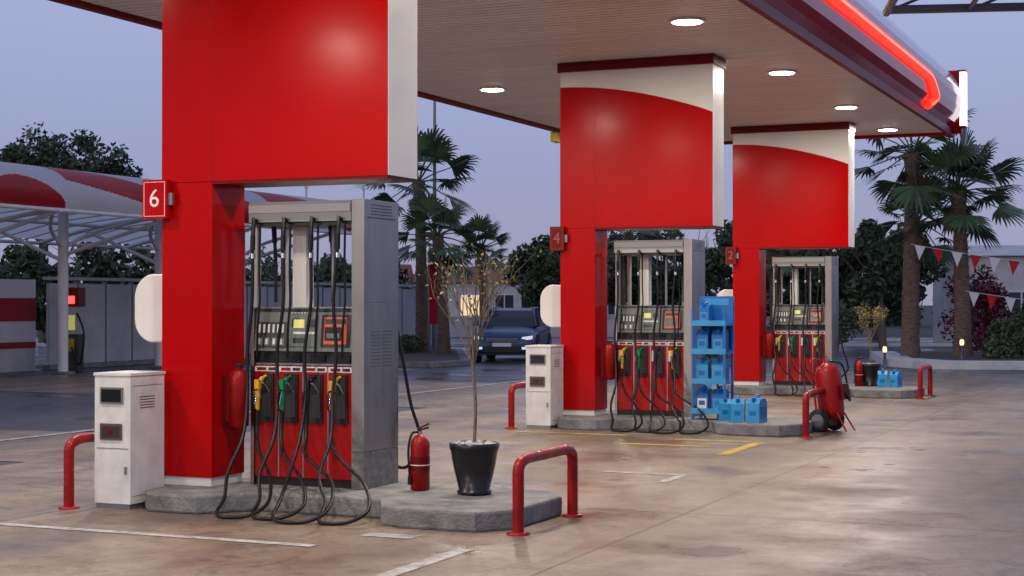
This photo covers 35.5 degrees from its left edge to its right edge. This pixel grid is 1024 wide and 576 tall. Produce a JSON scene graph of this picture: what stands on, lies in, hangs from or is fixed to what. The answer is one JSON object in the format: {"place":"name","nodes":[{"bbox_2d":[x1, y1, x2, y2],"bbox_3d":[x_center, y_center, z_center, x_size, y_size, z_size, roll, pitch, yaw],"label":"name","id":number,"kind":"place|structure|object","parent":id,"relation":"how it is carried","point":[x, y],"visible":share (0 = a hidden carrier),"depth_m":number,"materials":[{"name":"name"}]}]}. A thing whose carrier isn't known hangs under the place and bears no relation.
{"place":"outdoors","nodes":[
{"label":"outdoors","id":0,"kind":"place"},
{"bbox_2d":[0,429,94,461],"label":"drive pavement","id":1,"kind":"structure","parent":0,"point":[35,448],"depth_m":18.36,"materials":[{"name":"concrete"}]},
{"bbox_2d":[0,374,525,407],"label":"drive pavement","id":2,"kind":"structure","parent":0,"point":[76,384],"depth_m":30.72,"materials":[{"name":"concrete"}]},
{"bbox_2d":[292,264,413,287],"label":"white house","id":3,"kind":"structure","parent":0,"point":[409,272],"depth_m":90.06,"materials":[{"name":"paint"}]},
{"bbox_2d":[413,267,521,315],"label":"white house","id":4,"kind":"structure","parent":0,"point":[511,297],"depth_m":84.00,"materials":[{"name":"paint"}]},
{"bbox_2d":[36,305,932,337],"bbox_3d":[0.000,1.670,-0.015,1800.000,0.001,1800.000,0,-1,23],"label":"ground","id":5,"kind":"structure","parent":0,"point":[926,327],"depth_m":98.64,"materials":[{"name":"brown"}]},
{"bbox_2d":[0,122,81,342],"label":"broadleaf tree","id":6,"kind":"object","parent":5,"relation":"on","point":[48,149],"visible":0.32,"depth_m":60.60,"materials":[{"name":"green plant"}]},
{"bbox_2d":[47,129,145,265],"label":"broadleaf tree","id":7,"kind":"object","parent":5,"relation":"on","point":[112,166],"visible":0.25,"depth_m":61.91,"materials":[{"name":"green plant"}]},
{"bbox_2d":[292,256,351,287],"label":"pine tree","id":8,"kind":"object","parent":5,"relation":"on","point":[329,257],"depth_m":67.73,"materials":[{"name":"green plant"}]},
{"bbox_2d":[37,249,932,325],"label":"distant tree line","id":9,"kind":"object","parent":5,"relation":"on","point":[893,322],"depth_m":114.43,"materials":[{"name":"plant"}]},
{"bbox_2d":[503,234,559,328],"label":"broadleaf tree","id":10,"kind":"object","parent":5,"relation":"on","point":[539,275],"visible":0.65,"depth_m":61.01,"materials":[{"name":"green plant"}]},
{"bbox_2d":[607,230,709,304],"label":"broadleaf tree","id":11,"kind":"object","parent":5,"relation":"on","point":[611,276],"visible":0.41,"depth_m":65.36,"materials":[{"name":"green plant"}]},
{"bbox_2d":[671,219,772,316],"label":"broadleaf tree","id":12,"kind":"object","parent":5,"relation":"on","point":[717,271],"visible":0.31,"depth_m":62.75,"materials":[{"name":"green plant"}]},
{"bbox_2d":[705,322,772,355],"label":"hedge bush","id":13,"kind":"object","parent":5,"relation":"on","point":[768,328],"depth_m":49.32,"materials":[{"name":"green plant"}]},
{"bbox_2d":[775,249,860,304],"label":"broadleaf tree","id":14,"kind":"object","parent":5,"relation":"on","point":[843,279],"visible":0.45,"depth_m":60.87,"materials":[{"name":"green plant"}]},
{"bbox_2d":[848,246,901,339],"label":"broadleaf tree","id":15,"kind":"object","parent":5,"relation":"on","point":[892,299],"visible":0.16,"depth_m":68.97,"materials":[{"name":"green plant"}]},
{"bbox_2d":[835,217,950,346],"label":"broadleaf tree","id":16,"kind":"object","parent":5,"relation":"on","point":[884,271],"visible":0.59,"depth_m":59.52,"materials":[{"name":"green plant"}]},
{"bbox_2d":[0,369,1023,575],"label":"forecourt pavement","id":17,"kind":"structure","parent":0,"point":[930,486],"depth_m":12.57,"materials":[{"name":"concrete"}]},
{"bbox_2d":[58,432,94,509],"bbox_3d":[-3.349,1.474,13.275,0.170,0.592,1.170,0,-1,23],"label":"red pipe guard rail","id":18,"kind":"object","parent":17,"relation":"on","point":[72,442],"visible":0.5,"depth_m":12.79,"materials":[{"name":"paint"}]},
{"bbox_2d":[93,370,165,508],"bbox_3d":[-3.111,1.225,13.010,0.366,1.085,0.476,0,-1,23],"label":"air water service cabinet","id":19,"kind":"object","parent":17,"relation":"on","point":[129,438],"visible":0.94,"depth_m":12.83,"materials":[{"name":"grey metal"}]},
{"bbox_2d":[0,523,315,546],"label":"painted line","id":20,"kind":"object","parent":17,"relation":"on","point":[169,535],"visible":1,"depth_m":11.35,"materials":[{"name":"paint"}]},
{"bbox_2d":[145,472,561,531],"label":"pump island","id":21,"kind":"structure","parent":17,"relation":"on","point":[435,506],"depth_m":12.37,"materials":[{"name":"concrete"}]},
{"bbox_2d":[162,0,416,485],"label":"canopy column","id":22,"kind":"structure","parent":21,"relation":"on","point":[270,93],"depth_m":12.99,"materials":[{"name":"red"}]},
{"bbox_2d":[135,274,161,342],"bbox_3d":[-2.913,0.172,13.500,0.610,0.580,0.080,0,-1,23],"label":"round white panel sign","id":23,"kind":"object","parent":22,"relation":"attached to","point":[148,308],"visible":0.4,"depth_m":13.52,"materials":[{"name":"grey metal"}]},
{"bbox_2d":[142,179,173,218],"bbox_3d":[-2.915,-0.731,13.191,0.280,0.320,0.064,0,-1,23],"label":"pump number sign","id":24,"kind":"object","parent":22,"relation":"attached to","point":[157,199],"visible":1,"depth_m":13.16,"materials":[{"name":"red"}]},
{"bbox_2d":[221,364,248,427],"bbox_3d":[-2.266,0.889,13.169,0.215,0.520,0.170,0,-1,23],"label":"wall fire extinguisher","id":25,"kind":"object","parent":22,"relation":"attached to","point":[233,393],"depth_m":13.09,"materials":[{"name":"red paint"}]},
{"bbox_2d":[48,0,961,144],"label":"gas station canopy","id":26,"kind":"object","parent":22,"relation":"on","point":[826,50],"visible":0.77,"depth_m":20.91,"materials":[{"name":"grey"}]},
{"bbox_2d":[478,87,506,91],"bbox_3d":[-0.294,-2.970,23.927,0.430,0.030,0.430,0,-1,23],"label":"ceiling downlight","id":27,"kind":"object","parent":26,"relation":"attached to","point":[492,89],"visible":1,"depth_m":23.82,"materials":[{"name":"white"}]},
{"bbox_2d":[551,132,559,142],"bbox_3d":[0.818,-2.809,29.494,0.120,0.250,0.300,0,-1,23],"label":"orange marker lamp","id":28,"kind":"object","parent":26,"relation":"attached to","point":[555,137],"visible":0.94,"depth_m":29.36,"materials":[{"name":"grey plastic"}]},
{"bbox_2d":[668,17,705,24],"bbox_3d":[1.986,-3.022,18.138,0.430,0.030,0.430,0,-1,23],"label":"ceiling downlight","id":29,"kind":"object","parent":26,"relation":"attached to","point":[686,21],"visible":1,"depth_m":18.06,"materials":[{"name":"white"}]},
{"bbox_2d":[766,69,796,74],"bbox_3d":[3.741,-2.985,22.173,0.430,0.030,0.430,0,-1,23],"label":"ceiling downlight","id":30,"kind":"object","parent":26,"relation":"attached to","point":[781,72],"visible":1,"depth_m":22.06,"materials":[{"name":"white"}]},
{"bbox_2d":[833,105,858,108],"bbox_3d":[5.455,-2.950,26.116,0.430,0.030,0.430,0,-1,23],"label":"ceiling downlight","id":31,"kind":"object","parent":26,"relation":"attached to","point":[846,107],"visible":1,"depth_m":26.02,"materials":[{"name":"white"}]},
{"bbox_2d":[827,0,939,108],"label":"neon light strip","id":32,"kind":"object","parent":26,"relation":"attached to","point":[855,15],"visible":0.98,"depth_m":22.74,"materials":[{"name":"red"}]},
{"bbox_2d":[876,128,899,130],"bbox_3d":[6.931,-2.919,29.509,0.430,0.030,0.430,0,-1,23],"label":"ceiling downlight","id":33,"kind":"object","parent":26,"relation":"attached to","point":[888,129],"visible":1,"depth_m":29.39,"materials":[{"name":"white"}]},
{"bbox_2d":[958,70,966,128],"bbox_3d":[8.404,-3.521,29.844,0.140,1.080,0.220,0,-1,23],"label":"lit canopy sign","id":34,"kind":"object","parent":26,"relation":"attached to","point":[962,85],"visible":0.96,"depth_m":29.74,"materials":[{"name":"white"}]},
{"bbox_2d":[215,199,419,525],"bbox_3d":[-1.580,0.524,12.785,1.361,2.477,1.829,0,-1,12],"label":"fuel pump","id":35,"kind":"object","parent":21,"relation":"on","point":[324,396],"visible":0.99,"depth_m":13.02,"materials":[{"name":"grey metal"}]},
{"bbox_2d":[407,423,429,490],"bbox_3d":[-0.736,1.346,12.790,0.160,0.538,0.167,0,-1,19],"label":"fire extinguisher","id":36,"kind":"object","parent":21,"relation":"on","point":[418,453],"visible":1,"depth_m":12.73,"materials":[{"name":"red paint"}]},
{"bbox_2d":[418,238,541,495],"bbox_3d":[-0.279,0.609,12.531,0.913,2.009,0.746,0,-1,23],"label":"potted tree","id":37,"kind":"object","parent":21,"relation":"on","point":[474,461],"visible":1,"depth_m":12.43,"materials":[{"name":"brown plant"}]},
{"bbox_2d":[361,532,420,538],"bbox_3d":[-0.859,1.748,11.301,0.400,0.001,0.170,0,-1,23],"label":"painted line","id":38,"kind":"object","parent":17,"relation":"on","point":[390,535],"visible":1,"depth_m":11.30,"materials":[{"name":"paint"}]},
{"bbox_2d":[375,548,473,575],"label":"painted line","id":39,"kind":"object","parent":17,"relation":"on","point":[422,563],"visible":1,"depth_m":10.13,"materials":[{"name":"paint"}]},
{"bbox_2d":[505,382,525,428],"bbox_3d":[0.192,1.547,21.418,0.170,0.592,1.170,0,-1,23],"label":"red pipe guard rail","id":40,"kind":"object","parent":17,"relation":"on","point":[511,403],"visible":0.58,"depth_m":20.93,"materials":[{"name":"paint"}]},
{"bbox_2d":[525,345,563,428],"bbox_3d":[0.430,1.298,21.153,0.366,1.085,0.476,0,-1,23],"label":"air water service cabinet","id":41,"kind":"object","parent":17,"relation":"on","point":[544,386],"visible":0.95,"depth_m":20.97,"materials":[{"name":"grey metal"}]},
{"bbox_2d":[506,444,583,535],"bbox_3d":[0.256,1.471,11.860,0.170,0.572,1.230,0,-1,23],"label":"red pipe guard rail","id":42,"kind":"object","parent":17,"relation":"on","point":[522,461],"visible":1,"depth_m":11.63,"materials":[{"name":"paint"}]},
{"bbox_2d":[507,431,625,435],"bbox_3d":[0.694,1.827,20.139,1.600,0.001,0.120,0,-1,23],"label":"yellow painted line","id":43,"kind":"object","parent":17,"relation":"on","point":[565,433],"visible":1,"depth_m":20.09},
{"bbox_2d":[604,471,687,475],"bbox_3d":[1.287,1.785,15.422,0.850,0.001,0.100,0,-1,23],"label":"painted line","id":44,"kind":"object","parent":17,"relation":"on","point":[646,473],"visible":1,"depth_m":15.39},
{"bbox_2d":[619,443,711,446],"bbox_3d":[1.769,1.812,18.473,1.100,0.001,0.120,0,-1,23],"label":"yellow painted line","id":45,"kind":"object","parent":17,"relation":"on","point":[664,444],"visible":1,"depth_m":18.47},
{"bbox_2d":[658,475,683,481],"bbox_3d":[1.490,1.781,14.935,0.090,0.001,0.610,0,-1,23],"label":"painted line","id":46,"kind":"object","parent":17,"relation":"on","point":[672,478],"visible":1,"depth_m":14.96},
{"bbox_2d":[557,410,813,436],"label":"pump island","id":47,"kind":"structure","parent":17,"relation":"on","point":[778,426],"depth_m":20.54,"materials":[{"name":"concrete"}]},
{"bbox_2d":[557,54,725,415],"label":"canopy column","id":48,"kind":"structure","parent":47,"relation":"on","point":[641,143],"depth_m":21.05,"materials":[{"name":"red"}]},
{"bbox_2d":[540,285,559,327],"bbox_3d":[0.674,0.245,21.624,0.610,0.580,0.080,0,-1,23],"label":"round white panel sign","id":49,"kind":"object","parent":48,"relation":"attached to","point":[550,305],"visible":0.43,"depth_m":21.64,"materials":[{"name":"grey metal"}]},
{"bbox_2d":[550,226,567,250],"bbox_3d":[0.626,-0.658,21.334,0.240,0.320,0.064,0,-1,23],"label":"pump number sign","id":50,"kind":"object","parent":48,"relation":"attached to","point":[558,238],"visible":1,"depth_m":21.31,"materials":[{"name":"red"}]},
{"bbox_2d":[599,341,614,379],"bbox_3d":[1.275,0.962,21.312,0.215,0.520,0.170,0,-1,23],"label":"wall fire extinguisher","id":51,"kind":"object","parent":48,"relation":"attached to","point":[606,362],"depth_m":21.24,"materials":[{"name":"red paint"}]},
{"bbox_2d":[610,239,718,434],"bbox_3d":[1.961,0.597,20.928,1.361,2.477,1.829,0,-1,12],"label":"fuel pump","id":52,"kind":"object","parent":47,"relation":"on","point":[652,348],"visible":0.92,"depth_m":21.16,"materials":[{"name":"grey metal"}]},
{"bbox_2d":[691,296,733,419],"bbox_3d":[2.581,0.895,20.574,0.460,1.580,0.406,0,-1,23],"label":"blue canister rack","id":53,"kind":"object","parent":47,"relation":"on","point":[715,331],"visible":0.97,"depth_m":20.50,"materials":[{"name":"plastic"}]},
{"bbox_2d":[717,398,730,420],"bbox_3d":[2.706,1.527,20.399,0.155,0.313,0.239,0,-1,-2],"label":"blue canister","id":54,"kind":"object","parent":47,"relation":"on","point":[724,408],"visible":0.93,"depth_m":20.29,"materials":[{"name":"plastic"}]},
{"bbox_2d":[731,395,745,421],"bbox_3d":[2.853,1.516,20.139,0.164,0.330,0.252,0,-1,13],"label":"blue canister","id":55,"kind":"object","parent":47,"relation":"on","point":[738,409],"visible":0.99,"depth_m":20.03,"materials":[{"name":"plastic"}]},
{"bbox_2d":[746,394,766,422],"bbox_3d":[3.065,1.506,20.024,0.172,0.348,0.265,0,-1,31],"label":"blue canister","id":56,"kind":"object","parent":47,"relation":"on","point":[756,409],"visible":1,"depth_m":19.93,"materials":[{"name":"plastic"}]},
{"bbox_2d":[672,439,751,441],"bbox_3d":[2.386,1.818,19.076,0.950,0.001,0.120,0,-1,23],"label":"yellow painted line","id":57,"kind":"object","parent":17,"relation":"on","point":[712,440],"visible":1,"depth_m":19.07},
{"bbox_2d":[718,443,762,454],"bbox_3d":[2.579,1.808,18.028,0.140,0.001,1.550,0,-1,23],"label":"yellow painted line","id":58,"kind":"object","parent":17,"relation":"on","point":[737,449],"visible":1,"depth_m":18.03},
{"bbox_2d":[799,387,831,437],"bbox_3d":[3.796,1.544,20.003,0.170,0.572,1.230,0,-1,23],"label":"red pipe guard rail","id":59,"kind":"object","parent":17,"relation":"on","point":[808,394],"visible":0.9,"depth_m":19.49,"materials":[{"name":"paint"}]},
{"bbox_2d":[727,382,924,398],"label":"pump island","id":60,"kind":"structure","parent":17,"relation":"on","point":[902,392],"depth_m":28.35,"materials":[{"name":"concrete"}]},
{"bbox_2d":[731,122,855,384],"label":"canopy column","id":61,"kind":"structure","parent":60,"relation":"on","point":[793,186],"depth_m":28.83,"materials":[{"name":"red"}]},
{"bbox_2d":[717,289,732,295],"bbox_3d":[4.051,0.315,29.391,0.610,0.580,0.080,0,-1,23],"label":"round white panel sign","id":62,"kind":"object","parent":61,"relation":"attached to","point":[727,292],"visible":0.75,"depth_m":29.40,"materials":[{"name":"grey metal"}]},
{"bbox_2d":[725,247,738,264],"bbox_3d":[4.003,-0.588,29.101,0.240,0.320,0.064,0,-1,23],"label":"pump number sign","id":63,"kind":"object","parent":61,"relation":"attached to","point":[731,255],"visible":1,"depth_m":29.08,"materials":[{"name":"red"}]},
{"bbox_2d":[761,330,773,358],"bbox_3d":[4.652,1.032,29.079,0.215,0.520,0.170,0,-1,23],"label":"wall fire extinguisher","id":64,"kind":"object","parent":61,"relation":"attached to","point":[767,349],"depth_m":29.01,"materials":[{"name":"red paint"}]},
{"bbox_2d":[772,256,848,396],"bbox_3d":[5.338,0.667,28.695,1.361,2.477,1.829,0,-1,12],"label":"fuel pump","id":65,"kind":"object","parent":60,"relation":"on","point":[804,335],"visible":0.92,"depth_m":28.95,"materials":[{"name":"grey metal"}]},
{"bbox_2d":[854,356,862,385],"bbox_3d":[6.230,1.490,28.734,0.160,0.538,0.167,0,-1,19],"label":"fire extinguisher","id":66,"kind":"object","parent":60,"relation":"on","point":[858,372],"visible":1,"depth_m":28.68,"materials":[{"name":"red paint"}]},
{"bbox_2d":[852,302,892,385],"bbox_3d":[6.498,0.991,28.828,0.720,1.538,0.682,0,-1,23],"label":"potted tree","id":67,"kind":"object","parent":60,"relation":"on","point":[870,373],"visible":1,"depth_m":28.71,"materials":[{"name":"yellow plant"}]},
{"bbox_2d":[878,368,886,386],"bbox_3d":[6.584,1.591,28.417,0.164,0.330,0.252,0,-1,13],"label":"blue canister","id":68,"kind":"object","parent":60,"relation":"on","point":[882,377],"visible":1,"depth_m":28.30,"materials":[{"name":"plastic"}]},
{"bbox_2d":[889,369,901,386],"bbox_3d":[6.805,1.599,28.375,0.155,0.313,0.239,0,-1,35],"label":"blue canister","id":69,"kind":"object","parent":60,"relation":"on","point":[895,377],"visible":1,"depth_m":28.30,"materials":[{"name":"plastic"}]},
{"bbox_2d":[809,358,854,431],"bbox_3d":[4.085,1.367,20.408,0.534,0.934,0.486,0,-1,39],"label":"wheeled fire extinguisher","id":70,"kind":"object","parent":17,"relation":"on","point":[829,413],"visible":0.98,"depth_m":20.30,"materials":[{"name":"red paint"}]},
{"bbox_2d":[915,364,934,398],"bbox_3d":[7.174,1.614,27.770,0.170,0.572,1.230,0,-1,23],"label":"red pipe guard rail","id":71,"kind":"object","parent":17,"relation":"on","point":[921,368],"visible":1,"depth_m":27.47,"materials":[{"name":"paint"}]},
{"bbox_2d":[882,0,1023,16],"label":"steel frame shelter","id":72,"kind":"object","parent":17,"relation":"on","point":[891,7],"visible":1,"depth_m":16.04,"materials":[{"name":"grey"}]},
{"bbox_2d":[0,338,1023,465],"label":"asphalt road","id":73,"kind":"structure","parent":0,"point":[40,411],"depth_m":35.81,"materials":[{"name":"asphalt"}]},
{"bbox_2d":[0,279,35,372],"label":"striped wall","id":74,"kind":"structure","parent":73,"relation":"on","point":[17,325],"depth_m":38.11,"materials":[{"name":"paint"}]},
{"bbox_2d":[68,287,84,372],"bbox_3d":[-10.312,0.990,37.725,0.677,2.000,0.583,0,-1,4],"label":"pump","id":75,"kind":"object","parent":73,"relation":"on","point":[76,330],"visible":0.77,"depth_m":37.55,"materials":[{"name":"black"}]},
{"bbox_2d":[0,162,351,374],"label":"car wash shelter","id":76,"kind":"object","parent":73,"relation":"on","point":[62,208],"visible":0.52,"depth_m":36.76,"materials":[{"name":"metal"}]},
{"bbox_2d":[0,241,411,343],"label":"tall hedge","id":77,"kind":"object","parent":73,"relation":"on","point":[27,262],"visible":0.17,"depth_m":45.49,"materials":[{"name":"green plant"}]},
{"bbox_2d":[42,277,437,369],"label":"partition wall","id":78,"kind":"structure","parent":73,"relation":"on","point":[112,334],"depth_m":41.65,"materials":[{"name":"grey metal"}]},
{"bbox_2d":[0,380,525,440],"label":"painted line","id":79,"kind":"object","parent":73,"relation":"on","point":[249,411],"visible":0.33,"depth_m":20.56,"materials":[{"name":"paint"}]},
{"bbox_2d":[244,349,469,367],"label":"planting bed","id":80,"kind":"object","parent":73,"relation":"on","point":[454,358],"visible":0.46,"depth_m":42.15,"materials":[{"name":"concrete"}]},
{"bbox_2d":[398,334,426,352],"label":"hedge bush","id":81,"kind":"object","parent":80,"relation":"on","point":[411,342],"visible":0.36,"depth_m":47.67,"materials":[{"name":"green plant"}]},
{"bbox_2d":[351,124,480,351],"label":"palm tree","id":82,"kind":"object","parent":80,"relation":"on","point":[431,150],"visible":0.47,"depth_m":48.86,"materials":[{"name":"green plant"}]},
{"bbox_2d":[426,101,436,350],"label":"street lamp","id":83,"kind":"object","parent":80,"relation":"on","point":[434,337],"visible":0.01,"depth_m":49.98,"materials":[{"name":"grey metal"}]},
{"bbox_2d":[428,262,437,352],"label":"red banner flag","id":84,"kind":"object","parent":80,"relation":"on","point":[432,311],"visible":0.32,"depth_m":48.01,"materials":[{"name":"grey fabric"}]},
{"bbox_2d":[398,191,493,353],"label":"palm tree","id":85,"kind":"object","parent":80,"relation":"on","point":[425,206],"visible":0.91,"depth_m":46.79,"materials":[{"name":"green plant"}]},
{"bbox_2d":[446,213,513,327],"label":"palm tree","id":86,"kind":"object","parent":73,"relation":"on","point":[484,225],"visible":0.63,"depth_m":55.81,"materials":[{"name":"green plant"}]},
{"bbox_2d":[36,343,974,346],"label":"road kerb","id":87,"kind":"structure","parent":73,"relation":"on","point":[844,344],"depth_m":59.99,"materials":[{"name":"concrete"}]},
{"bbox_2d":[471,307,551,361],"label":"parked car","id":88,"kind":"object","parent":73,"relation":"on","point":[511,331],"visible":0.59,"depth_m":44.65,"materials":[{"name":"blue paint"}]},
{"bbox_2d":[766,249,800,331],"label":"tree","id":89,"kind":"object","parent":73,"relation":"on","point":[769,269],"visible":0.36,"depth_m":59.92,"materials":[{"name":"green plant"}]},
{"bbox_2d":[839,305,881,344],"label":"hedge bush","id":90,"kind":"object","parent":73,"relation":"on","point":[848,321],"visible":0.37,"depth_m":51.46,"materials":[{"name":"green plant"}]},
{"bbox_2d":[883,345,886,366],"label":"garden lamp","id":91,"kind":"object","parent":73,"relation":"on","point":[884,354],"visible":1,"depth_m":40.95,"materials":[{"name":"grey metal"}]},
{"bbox_2d":[871,351,1023,369],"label":"planting bed","id":92,"kind":"object","parent":73,"relation":"on","point":[941,360],"visible":0.79,"depth_m":39.91,"materials":[{"name":"concrete"}]},
{"bbox_2d":[863,172,969,333],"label":"palm tree","id":93,"kind":"object","parent":92,"relation":"on","point":[928,255],"visible":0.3,"depth_m":44.87,"materials":[{"name":"green plant"}]},
{"bbox_2d":[854,108,994,355],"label":"palm tree","id":94,"kind":"object","parent":92,"relation":"on","point":[910,196],"visible":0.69,"depth_m":42.84,"materials":[{"name":"green plant"}]},
{"bbox_2d":[888,121,1023,355],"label":"palm tree","id":95,"kind":"object","parent":92,"relation":"on","point":[961,220],"visible":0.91,"depth_m":42.48,"materials":[{"name":"green plant"}]},
{"bbox_2d":[960,338,963,358],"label":"garden lamp","id":96,"kind":"object","parent":92,"relation":"on","point":[961,347],"visible":0.94,"depth_m":40.16,"materials":[{"name":"grey metal"}]},
{"bbox_2d":[937,264,1013,350],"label":"flowering bush","id":97,"kind":"object","parent":92,"relation":"on","point":[981,324],"visible":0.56,"depth_m":47.39,"materials":[{"name":"purple plant"}]},
{"bbox_2d":[980,316,1023,358],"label":"hedge bush","id":98,"kind":"object","parent":92,"relation":"on","point":[1004,334],"visible":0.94,"depth_m":40.76,"materials":[{"name":"green plant"}]},
{"bbox_2d":[1003,308,1023,354],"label":"hedge bush","id":99,"kind":"object","parent":92,"relation":"on","point":[1016,319],"visible":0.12,"depth_m":42.07,"materials":[{"name":"green plant"}]},
{"bbox_3d":[16.000,0.699,38.795,0.240,2.600,0.228,0,-1,23],"label":"bunting pole","id":100,"kind":"object","parent":92,"relation":"on","visible":0},
{"bbox_2d":[912,244,1023,274],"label":"bunting garland","id":101,"kind":"object","parent":100,"relation":"hanging from","point":[1014,264],"visible":1,"depth_m":41.61,"materials":[{"name":"white"}]},
{"bbox_2d":[967,291,1023,311],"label":"bunting garland","id":102,"kind":"object","parent":100,"relation":"hanging from","point":[1010,301],"visible":1,"depth_m":41.53,"materials":[{"name":"white"}]},
{"bbox_2d":[933,245,1023,342],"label":"white house","id":103,"kind":"structure","parent":73,"relation":"on","point":[1013,284],"depth_m":60.77,"materials":[{"name":"paint"}]},
{"bbox_2d":[1009,301,1023,346],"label":"hedge bush","id":104,"kind":"object","parent":73,"relation":"on","point":[1017,312],"visible":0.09,"depth_m":49.97,"materials":[{"name":"green plant"}]},
{"bbox_2d":[0,0,1023,304],"label":"sky","id":105,"kind":"structure","parent":0,"point":[65,68],"materials":[{"name":"blue"}]},
{"bbox_2d":[607,231,636,305],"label":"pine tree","id":106,"kind":"object","parent":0,"point":[610,296],"visible":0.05,"depth_m":67.43,"materials":[{"name":"green plant"}]},
{"bbox_2d":[607,230,663,304],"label":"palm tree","id":107,"kind":"object","parent":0,"point":[628,235],"visible":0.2,"depth_m":55.93,"materials":[{"name":"green plant"}]},
{"bbox_2d":[607,261,668,315],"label":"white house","id":108,"kind":"structure","parent":0,"point":[610,310],"depth_m":91.95,"materials":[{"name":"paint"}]},
{"bbox_2d":[449,316,848,336],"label":"boundary wall","id":109,"kind":"structure","parent":0,"point":[555,332],"depth_m":75.99,"materials":[{"name":"paint"}]}
]}

